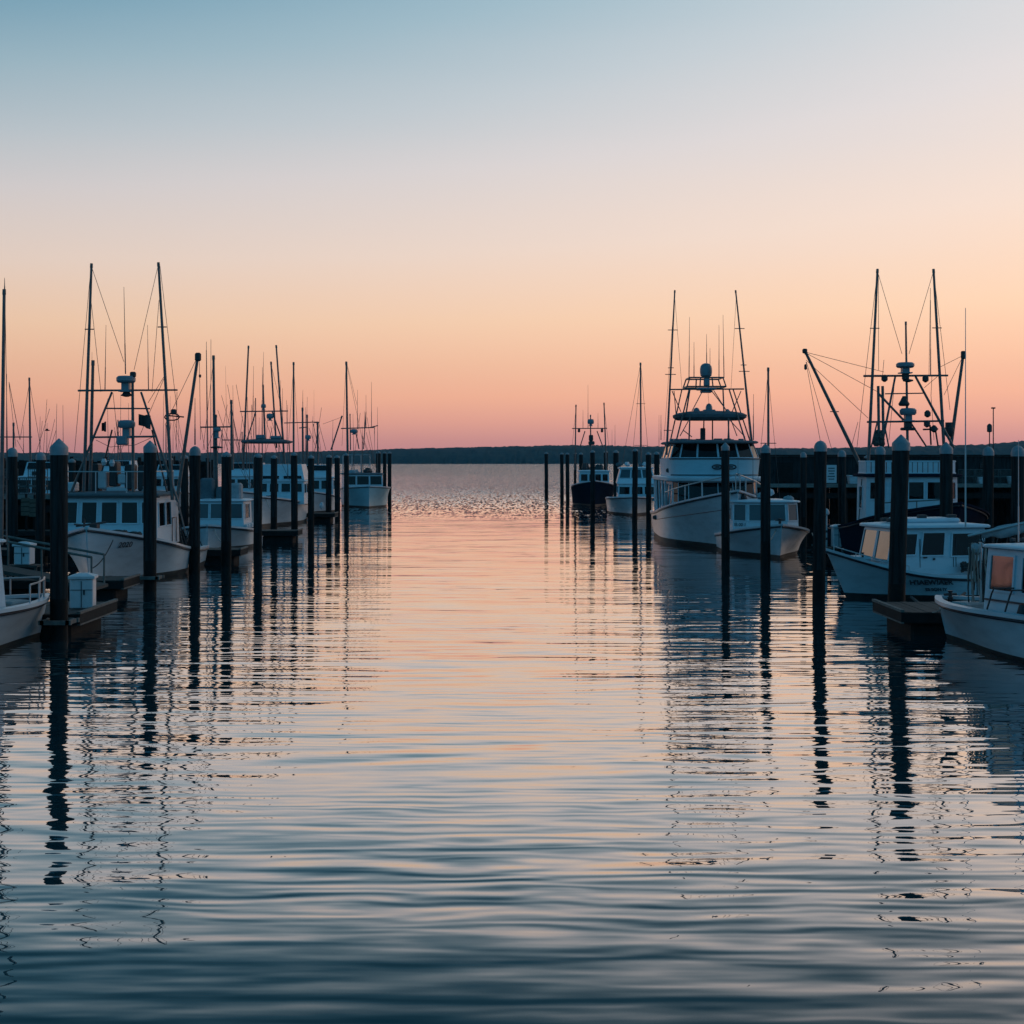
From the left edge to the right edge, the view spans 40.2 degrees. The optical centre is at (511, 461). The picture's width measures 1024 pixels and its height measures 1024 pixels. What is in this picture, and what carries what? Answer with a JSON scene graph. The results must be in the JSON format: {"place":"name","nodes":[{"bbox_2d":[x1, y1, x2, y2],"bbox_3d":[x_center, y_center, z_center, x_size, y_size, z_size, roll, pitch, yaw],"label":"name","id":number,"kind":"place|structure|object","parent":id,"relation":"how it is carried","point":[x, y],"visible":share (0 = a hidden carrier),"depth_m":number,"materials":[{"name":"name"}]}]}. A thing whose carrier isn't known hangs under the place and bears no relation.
{"place":"outdoors","nodes":[
{"label":"outdoors","id":0,"kind":"place"},
{"bbox_2d":[0,464,1023,1023],"bbox_3d":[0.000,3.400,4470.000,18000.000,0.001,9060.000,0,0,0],"label":"water","id":1,"kind":"structure","parent":0,"point":[470,744],"depth_m":14.49,"materials":[{"name":"blue liquid"}]},
{"bbox_2d":[7,447,17,575],"bbox_3d":[-14.619,2.088,40.985,0.341,5.025,0.347,0,0,0],"label":"piling","id":2,"kind":"object","parent":1,"relation":"in","point":[12,501],"visible":0.65,"depth_m":40.85,"materials":[{"name":"brown wood"}]},
{"bbox_2d":[0,278,49,648],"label":"work boat","id":3,"kind":"object","parent":1,"relation":"on","point":[21,616],"visible":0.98,"depth_m":25.98,"materials":[{"name":"white paint"}]},
{"bbox_2d":[3,493,49,538],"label":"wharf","id":4,"kind":"structure","parent":1,"relation":"in","point":[21,522],"depth_m":64.68,"materials":[{"name":"brown wood"}]},
{"bbox_2d":[18,486,30,494],"bbox_3d":[-21.938,1.271,62.777,0.620,0.380,0.830,0,0,0],"label":"lobster trap","id":5,"kind":"object","parent":4,"relation":"on","point":[24,491],"visible":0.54,"depth_m":62.38,"materials":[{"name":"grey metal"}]},
{"bbox_2d":[18,477,32,485],"bbox_3d":[-21.938,0.881,62.813,0.620,0.380,0.830,0,0,0],"label":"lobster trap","id":6,"kind":"object","parent":5,"relation":"on","point":[24,482],"visible":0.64,"depth_m":62.71,"materials":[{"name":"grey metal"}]},
{"bbox_2d":[28,486,47,494],"bbox_3d":[-21.268,1.271,62.792,0.620,0.380,0.830,0,0,0],"label":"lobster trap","id":7,"kind":"object","parent":4,"relation":"on","point":[33,491],"visible":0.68,"depth_m":62.39,"materials":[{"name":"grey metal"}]},
{"bbox_2d":[28,477,47,485],"bbox_3d":[-21.268,0.881,62.827,0.620,0.380,0.830,0,0,-2],"label":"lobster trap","id":8,"kind":"object","parent":7,"relation":"on","point":[33,482],"visible":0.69,"depth_m":62.72,"materials":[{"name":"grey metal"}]},
{"bbox_2d":[28,469,47,476],"bbox_3d":[-21.268,0.491,62.805,0.620,0.380,0.830,0,0,0],"label":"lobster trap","id":9,"kind":"object","parent":8,"relation":"on","point":[33,474],"visible":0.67,"depth_m":62.56,"materials":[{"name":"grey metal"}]},
{"bbox_2d":[4,378,56,492],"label":"motor boat","id":10,"kind":"object","parent":1,"relation":"on","point":[30,465],"visible":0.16,"depth_m":81.45,"materials":[{"name":"white paint"}]},
{"bbox_2d":[35,452,45,563],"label":"piling","id":11,"kind":"object","parent":1,"relation":"in","point":[40,497],"visible":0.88,"depth_m":46.88,"materials":[{"name":"brown wood"}]},
{"bbox_2d":[49,438,68,640],"bbox_3d":[-8.639,2.076,26.699,0.346,5.048,0.347,0,0,0],"label":"piling","id":12,"kind":"object","parent":1,"relation":"in","point":[58,451],"visible":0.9,"depth_m":26.56,"materials":[{"name":"brown wood"}]},
{"bbox_2d":[68,459,75,492],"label":"piling","id":13,"kind":"object","parent":1,"relation":"in","point":[71,467],"visible":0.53,"depth_m":57.89,"materials":[{"name":"brown wood"}]},
{"bbox_2d":[38,599,117,635],"bbox_3d":[-15.165,3.235,28.098,13.671,0.770,3.345,0,0,0],"label":"floating dock","id":14,"kind":"object","parent":1,"relation":"on","point":[78,620],"visible":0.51,"depth_m":27.74,"materials":[{"name":"brown wood"}]},
{"bbox_2d":[68,573,97,608],"bbox_3d":[-8.703,2.602,28.400,0.530,0.702,0.490,0,0,-8],"label":"dock box","id":15,"kind":"object","parent":14,"relation":"on","point":[82,590],"visible":0.93,"depth_m":28.20,"materials":[{"name":"white plastic"}]},
{"bbox_2d":[3,574,163,597],"bbox_3d":[-17.616,3.235,36.053,16.769,0.770,2.245,0,0,0],"label":"floating dock","id":16,"kind":"object","parent":1,"relation":"on","point":[118,586],"visible":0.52,"depth_m":35.10,"materials":[{"name":"brown wood"}]},
{"bbox_2d":[6,564,43,579],"bbox_3d":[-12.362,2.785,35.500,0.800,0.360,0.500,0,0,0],"label":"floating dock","id":17,"kind":"object","parent":16,"relation":"on","point":[35,566],"visible":0.36,"depth_m":35.27,"materials":[{"name":"brown wood"}]},
{"bbox_2d":[12,541,36,564],"bbox_3d":[-12.362,2.307,35.500,0.470,0.576,0.470,0,0,0],"label":"dock box","id":18,"kind":"object","parent":17,"relation":"on","point":[24,555],"visible":0.84,"depth_m":35.30,"materials":[{"name":"white plastic"}]},
{"bbox_2d":[2,535,107,589],"bbox_3d":[-13.526,2.005,33.991,8.234,1.950,1.027,0,0,15],"label":"gangway","id":19,"kind":"object","parent":16,"relation":"on","point":[14,571],"visible":0.64,"depth_m":33.29,"materials":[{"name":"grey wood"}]},
{"bbox_2d":[4,456,212,491],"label":"timber breakwater","id":20,"kind":"object","parent":1,"relation":"in","point":[21,465],"visible":0.2,"depth_m":119.92,"materials":[{"name":"brown wood"}]},
{"bbox_2d":[102,399,138,490],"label":"motor boat","id":21,"kind":"object","parent":1,"relation":"on","point":[123,464],"visible":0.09,"depth_m":99.47,"materials":[{"name":"white paint"}]},
{"bbox_2d":[1,546,247,562],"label":"floating dock","id":22,"kind":"object","parent":1,"relation":"on","point":[213,555],"visible":0.22,"depth_m":47.28,"materials":[{"name":"brown wood"}]},
{"bbox_2d":[68,262,208,576],"bbox_3d":[-11.351,-1.049,41.712,4.053,9.598,9.035,0,0,0],"label":"fishing boat","id":23,"kind":"object","parent":1,"relation":"on","point":[108,522],"visible":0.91,"depth_m":40.96,"materials":[{"name":"white paint"}]},
{"bbox_2d":[143,441,156,591],"bbox_3d":[-9.544,2.017,36.900,0.358,5.167,0.350,0,0,0],"label":"piling","id":24,"kind":"object","parent":1,"relation":"in","point":[150,513],"visible":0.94,"depth_m":36.76,"materials":[{"name":"brown wood"}]},
{"bbox_2d":[3,528,302,540],"bbox_3d":[-19.589,3.235,60.800,20.822,0.770,1.340,0,0,0],"label":"floating dock","id":25,"kind":"object","parent":1,"relation":"on","point":[279,534],"visible":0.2,"depth_m":60.28,"materials":[{"name":"brown wood"}]},
{"bbox_2d":[21,494,29,529],"bbox_3d":[-21.024,2.638,60.565,0.360,2.524,0.230,0,0,0],"label":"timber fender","id":26,"kind":"object","parent":25,"relation":"hanging from","point":[25,501],"visible":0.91,"depth_m":60.45,"materials":[{"name":"brown wood"}]},
{"bbox_2d":[29,495,35,529],"bbox_3d":[-20.656,2.660,60.565,0.360,2.480,0.230,0,0,0],"label":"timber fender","id":27,"kind":"object","parent":25,"relation":"hanging from","point":[32,502],"visible":0.64,"depth_m":60.45,"materials":[{"name":"brown wood"}]},
{"bbox_2d":[167,458,172,490],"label":"piling","id":28,"kind":"object","parent":1,"relation":"in","point":[168,485],"visible":0.19,"depth_m":65.91,"materials":[{"name":"brown wood"}]},
{"bbox_2d":[157,394,188,508],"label":"motor boat","id":29,"kind":"object","parent":1,"relation":"on","point":[160,482],"visible":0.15,"depth_m":102.91,"materials":[{"name":"white paint"}]},
{"bbox_2d":[181,455,188,543],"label":"piling","id":30,"kind":"object","parent":1,"relation":"in","point":[184,500],"visible":0.53,"depth_m":56.87,"materials":[{"name":"brown wood"}]},
{"bbox_2d":[189,446,200,572],"bbox_3d":[-9.749,2.054,42.996,0.384,5.091,0.361,0,0,0],"label":"piling","id":31,"kind":"object","parent":1,"relation":"in","point":[194,502],"visible":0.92,"depth_m":42.86,"materials":[{"name":"brown wood"}]},
{"bbox_2d":[182,342,253,547],"bbox_3d":[-11.338,-0.624,52.355,2.795,8.749,12.589,0,0,-5],"label":"lobster boat","id":32,"kind":"object","parent":1,"relation":"on","point":[242,529],"visible":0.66,"depth_m":55.70,"materials":[{"name":"white paint"}]},
{"bbox_2d":[221,451,231,565],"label":"piling","id":33,"kind":"object","parent":1,"relation":"in","point":[226,475],"visible":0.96,"depth_m":45.86,"materials":[{"name":"brown wood"}]},
{"bbox_2d":[221,405,264,497],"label":"fishing boat","id":34,"kind":"object","parent":1,"relation":"on","point":[238,476],"visible":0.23,"depth_m":90.89,"materials":[{"name":"white paint"}]},
{"bbox_2d":[253,453,261,554],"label":"piling","id":35,"kind":"object","parent":1,"relation":"in","point":[257,542],"visible":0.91,"depth_m":51.38,"materials":[{"name":"brown wood"}]},
{"bbox_2d":[178,512,337,520],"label":"floating dock","id":36,"kind":"object","parent":1,"relation":"on","point":[318,516],"visible":0.07,"depth_m":80.61,"materials":[{"name":"brown wood"}]},
{"bbox_2d":[270,455,276,528],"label":"piling","id":37,"kind":"object","parent":1,"relation":"in","point":[273,492],"visible":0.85,"depth_m":65.89,"materials":[{"name":"brown wood"}]},
{"bbox_2d":[240,345,307,526],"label":"sport fishing boat","id":38,"kind":"object","parent":1,"relation":"on","point":[284,494],"visible":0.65,"depth_m":76.75,"materials":[{"name":"white paint"}]},
{"bbox_2d":[291,452,297,537],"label":"piling","id":39,"kind":"object","parent":1,"relation":"in","point":[294,499],"visible":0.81,"depth_m":62.39,"materials":[{"name":"brown wood"}]},
{"bbox_2d":[308,455,313,537],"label":"piling","id":40,"kind":"object","parent":1,"relation":"in","point":[310,496],"visible":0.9,"depth_m":62.89,"materials":[{"name":"brown wood"}]},
{"bbox_2d":[284,402,340,512],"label":"fishing boat","id":41,"kind":"object","parent":1,"relation":"on","point":[320,488],"visible":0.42,"depth_m":95.03,"materials":[{"name":"white paint"}]},
{"bbox_2d":[326,455,331,512],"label":"piling","id":42,"kind":"object","parent":1,"relation":"in","point":[328,483],"visible":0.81,"depth_m":82.85,"materials":[{"name":"brown wood"}]},
{"bbox_2d":[334,455,339,514],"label":"piling","id":43,"kind":"object","parent":1,"relation":"in","point":[337,480],"visible":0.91,"depth_m":89.85,"materials":[{"name":"brown wood"}]},
{"bbox_2d":[344,453,348,512],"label":"piling","id":44,"kind":"object","parent":1,"relation":"in","point":[346,482],"visible":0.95,"depth_m":93.88,"materials":[{"name":"brown wood"}]},
{"bbox_2d":[324,361,390,507],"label":"fishing boat","id":45,"kind":"object","parent":1,"relation":"on","point":[367,489],"visible":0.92,"depth_m":105.17,"materials":[{"name":"white paint"}]},
{"bbox_2d":[376,451,380,472],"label":"piling","id":46,"kind":"object","parent":1,"relation":"in","point":[379,462],"visible":0.43,"depth_m":125.81,"materials":[{"name":"brown wood"}]},
{"bbox_2d":[383,451,386,486],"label":"piling","id":47,"kind":"object","parent":1,"relation":"in","point":[384,470],"visible":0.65,"depth_m":127.84,"materials":[{"name":"brown wood"}]},
{"bbox_2d":[388,452,391,500],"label":"piling","id":48,"kind":"object","parent":1,"relation":"in","point":[389,473],"visible":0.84,"depth_m":121.86,"materials":[{"name":"brown wood"}]},
{"bbox_2d":[544,452,547,496],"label":"piling","id":49,"kind":"object","parent":1,"relation":"in","point":[546,474],"visible":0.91,"depth_m":135.87,"materials":[{"name":"brown wood"}]},
{"bbox_2d":[560,453,563,499],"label":"piling","id":50,"kind":"object","parent":1,"relation":"in","point":[561,476],"visible":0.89,"depth_m":124.85,"materials":[{"name":"brown wood"}]},
{"bbox_2d":[565,453,569,500],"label":"piling","id":51,"kind":"object","parent":1,"relation":"in","point":[567,478],"visible":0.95,"depth_m":120.88,"materials":[{"name":"brown wood"}]},
{"bbox_2d":[574,453,576,483],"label":"piling","id":52,"kind":"object","parent":1,"relation":"in","point":[575,471],"visible":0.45,"depth_m":130.89,"materials":[{"name":"brown wood"}]},
{"bbox_2d":[579,453,582,469],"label":"piling","id":53,"kind":"object","parent":1,"relation":"in","point":[580,460],"visible":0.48,"depth_m":127.86,"materials":[{"name":"brown wood"}]},
{"bbox_2d":[571,403,612,505],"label":"trawler","id":54,"kind":"object","parent":1,"relation":"on","point":[580,489],"visible":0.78,"depth_m":111.42,"materials":[{"name":"blue paint"}]},
{"bbox_2d":[590,450,594,512],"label":"piling","id":55,"kind":"object","parent":1,"relation":"in","point":[592,481],"visible":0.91,"depth_m":92.86,"materials":[{"name":"brown wood"}]},
{"bbox_2d":[604,451,607,469],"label":"piling","id":56,"kind":"object","parent":1,"relation":"in","point":[605,462],"visible":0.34,"depth_m":123.90,"materials":[{"name":"brown wood"}]},
{"bbox_2d":[613,450,618,496],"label":"piling","id":57,"kind":"object","parent":1,"relation":"in","point":[615,461],"visible":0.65,"depth_m":100.36,"materials":[{"name":"brown wood"}]},
{"bbox_2d":[605,363,653,515],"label":"fishing boat","id":58,"kind":"object","parent":1,"relation":"on","point":[620,503],"visible":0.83,"depth_m":90.58,"materials":[{"name":"white paint"}]},
{"bbox_2d":[632,448,637,519],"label":"piling","id":59,"kind":"object","parent":1,"relation":"in","point":[635,486],"visible":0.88,"depth_m":81.86,"materials":[{"name":"brown wood"}]},
{"bbox_2d":[646,452,650,516],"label":"piling","id":60,"kind":"object","parent":1,"relation":"in","point":[648,482],"visible":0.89,"depth_m":85.86,"materials":[{"name":"brown wood"}]},
{"bbox_2d":[654,452,659,508],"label":"piling","id":61,"kind":"object","parent":1,"relation":"in","point":[656,464],"visible":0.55,"depth_m":83.89,"materials":[{"name":"brown wood"}]},
{"bbox_2d":[650,290,760,549],"bbox_3d":[8.299,-1.663,56.863,4.410,10.825,16.334,0,0,0],"label":"sport fishing boat","id":62,"kind":"object","parent":1,"relation":"on","point":[687,486],"visible":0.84,"depth_m":56.96,"materials":[{"name":"white paint"}]},
{"bbox_2d":[721,442,729,559],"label":"piling","id":63,"kind":"object","parent":1,"relation":"in","point":[725,517],"visible":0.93,"depth_m":48.49,"materials":[{"name":"brown wood"}]},
{"bbox_2d":[714,367,812,558],"bbox_3d":[9.808,0.086,51.071,4.052,7.329,9.926,0,0,0],"label":"lobster boat","id":64,"kind":"object","parent":1,"relation":"on","point":[788,533],"visible":0.81,"depth_m":51.31,"materials":[{"name":"white paint"}]},
{"bbox_2d":[760,443,770,565],"bbox_3d":[8.330,1.996,46.005,0.339,5.208,0.339,0,0,0],"label":"piling","id":65,"kind":"object","parent":1,"relation":"in","point":[765,518],"visible":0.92,"depth_m":45.86,"materials":[{"name":"brown wood"}]},
{"bbox_2d":[800,452,806,527],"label":"piling","id":66,"kind":"object","parent":1,"relation":"in","point":[803,484],"visible":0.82,"depth_m":65.89,"materials":[{"name":"brown wood"}]},
{"bbox_2d":[812,440,826,602],"bbox_3d":[7.418,2.040,33.800,0.373,5.119,0.314,0,0,0],"label":"piling","id":67,"kind":"object","parent":1,"relation":"in","point":[819,521],"visible":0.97,"depth_m":33.67,"materials":[{"name":"brown wood"}]},
{"bbox_2d":[811,545,844,560],"bbox_3d":[20.264,3.235,48.500,19.472,0.770,1.540,0,0,0],"label":"floating dock","id":68,"kind":"object","parent":1,"relation":"on","point":[831,548],"visible":0.06,"depth_m":47.92,"materials":[{"name":"brown wood"}]},
{"bbox_2d":[826,509,828,546],"bbox_3d":[10.855,2.275,48.400,0.240,1.330,0.240,0,0,0],"label":"dock light","id":69,"kind":"object","parent":68,"relation":"on","point":[827,511],"visible":0.5,"depth_m":48.35,"materials":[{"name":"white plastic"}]},
{"bbox_2d":[830,524,840,546],"bbox_3d":[11.253,2.545,48.400,0.430,0.775,0.470,0,0,0],"label":"dock box","id":70,"kind":"object","parent":68,"relation":"on","point":[835,538],"visible":0.77,"depth_m":48.20,"materials":[{"name":"white plastic"}]},
{"bbox_2d":[838,450,845,523],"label":"piling","id":71,"kind":"object","parent":1,"relation":"in","point":[841,486],"visible":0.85,"depth_m":59.88,"materials":[{"name":"brown wood"}]},
{"bbox_2d":[874,446,884,521],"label":"piling","id":72,"kind":"object","parent":1,"relation":"in","point":[879,505],"visible":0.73,"depth_m":43.35,"materials":[{"name":"brown wood"}]},
{"bbox_2d":[757,483,1010,525],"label":"wharf","id":73,"kind":"structure","parent":1,"relation":"in","point":[1002,501],"depth_m":76.88,"materials":[{"name":"brown wood"}]},
{"bbox_2d":[826,465,836,483],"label":"notice board","id":74,"kind":"object","parent":73,"relation":"on","point":[831,476],"visible":0.88,"depth_m":74.58,"materials":[{"name":"white plastic"}]},
{"bbox_2d":[846,475,856,483],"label":"fish tote","id":75,"kind":"object","parent":73,"relation":"on","point":[851,479],"visible":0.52,"depth_m":74.73,"materials":[{"name":"white plastic"}]},
{"bbox_2d":[958,476,973,483],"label":"lobster trap","id":76,"kind":"object","parent":73,"relation":"on","point":[962,480],"visible":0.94,"depth_m":75.47,"materials":[{"name":"grey metal"}]},
{"bbox_2d":[958,469,974,475],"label":"lobster trap","id":77,"kind":"object","parent":76,"relation":"on","point":[969,472],"visible":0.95,"depth_m":75.45,"materials":[{"name":"grey metal"}]},
{"bbox_2d":[970,476,982,483],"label":"lobster trap","id":78,"kind":"object","parent":73,"relation":"on","point":[973,480],"visible":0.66,"depth_m":75.66,"materials":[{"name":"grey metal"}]},
{"bbox_2d":[973,469,982,475],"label":"lobster trap","id":79,"kind":"object","parent":78,"relation":"on","point":[978,471],"visible":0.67,"depth_m":75.44,"materials":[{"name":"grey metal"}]},
{"bbox_2d":[976,477,982,483],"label":"fish tote","id":80,"kind":"object","parent":73,"relation":"on","point":[979,480],"visible":0.54,"depth_m":74.94,"materials":[{"name":"white plastic"}]},
{"bbox_2d":[987,424,991,446],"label":"lamp post","id":81,"kind":"object","parent":73,"relation":"on","point":[989,428],"visible":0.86,"depth_m":75.90,"materials":[{"name":"grey metal"}]},
{"bbox_2d":[991,407,994,449],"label":"lamp post","id":82,"kind":"object","parent":73,"relation":"on","point":[993,408],"visible":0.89,"depth_m":75.97,"materials":[{"name":"grey metal"}]},
{"bbox_2d":[997,476,1007,483],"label":"lobster trap","id":83,"kind":"object","parent":73,"relation":"on","point":[1002,481],"visible":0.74,"depth_m":75.47,"materials":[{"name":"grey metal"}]},
{"bbox_2d":[995,469,1010,475],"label":"lobster trap","id":84,"kind":"object","parent":83,"relation":"on","point":[1003,471],"visible":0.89,"depth_m":75.21,"materials":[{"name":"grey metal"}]},
{"bbox_2d":[1006,476,1010,483],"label":"fish tote","id":85,"kind":"object","parent":73,"relation":"on","point":[1008,479],"visible":0.41,"depth_m":74.96,"materials":[{"name":"white plastic"}]},
{"bbox_2d":[802,269,989,554],"bbox_3d":[12.939,-1.437,45.962,5.751,10.373,10.336,0,0,0],"label":"trawler","id":86,"kind":"object","parent":1,"relation":"on","point":[924,493],"visible":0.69,"depth_m":47.84,"materials":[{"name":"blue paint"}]},
{"bbox_2d":[887,434,909,620],"bbox_3d":[8.249,2.006,29.950,0.527,5.188,0.382,0,0,0],"label":"piling","id":87,"kind":"object","parent":1,"relation":"in","point":[898,521],"visible":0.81,"depth_m":29.79,"materials":[{"name":"brown wood"}]},
{"bbox_2d":[826,308,989,601],"bbox_3d":[10.837,-0.039,34.231,5.395,7.578,6.121,0,0,-14],"label":"lobster boat","id":88,"kind":"object","parent":1,"relation":"on","point":[937,559],"visible":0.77,"depth_m":34.90,"materials":[{"name":"white paint"}]},
{"bbox_2d":[872,599,945,634],"bbox_3d":[15.794,3.225,28.425,16.412,0.790,2.190,0,0,0],"label":"floating dock","id":89,"kind":"object","parent":1,"relation":"on","point":[916,618],"visible":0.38,"depth_m":27.59,"materials":[{"name":"brown wood"}]},
{"bbox_2d":[939,442,952,516],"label":"piling","id":90,"kind":"object","parent":1,"relation":"in","point":[946,476],"visible":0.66,"depth_m":39.17,"materials":[{"name":"brown wood"}]},
{"bbox_2d":[932,440,1023,662],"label":"work boat","id":91,"kind":"object","parent":1,"relation":"on","point":[990,619],"visible":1,"depth_m":24.62,"materials":[{"name":"white paint"}]},
{"bbox_2d":[982,447,993,562],"bbox_3d":[15.305,2.051,45.010,0.381,5.098,0.368,0,0,0],"label":"piling","id":92,"kind":"object","parent":1,"relation":"in","point":[988,479],"visible":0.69,"depth_m":44.87,"materials":[{"name":"brown wood"}]},
{"bbox_2d":[1010,445,1023,542],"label":"piling","id":93,"kind":"object","parent":1,"relation":"in","point":[1014,484],"visible":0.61,"depth_m":41.83,"materials":[{"name":"brown wood"}]},
{"bbox_2d":[0,0,1023,452],"label":"sky","id":94,"kind":"structure","parent":0,"point":[494,212],"materials":[{"name":"orange"}]},
{"bbox_2d":[4,441,1023,463],"bbox_3d":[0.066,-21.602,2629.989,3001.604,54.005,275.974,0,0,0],"label":"hills","id":95,"kind":"structure","parent":0,"point":[501,455],"depth_m":2573.18,"materials":[{"name":"black"}]},
{"bbox_2d":[758,455,1010,482],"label":"wharf shed","id":96,"kind":"structure","parent":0,"point":[787,467],"depth_m":78.72,"materials":[{"name":"brown wood"}]},
{"bbox_2d":[777,462,792,481],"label":"door","id":97,"kind":"structure","parent":96,"relation":"in","point":[785,469],"depth_m":78.66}
]}

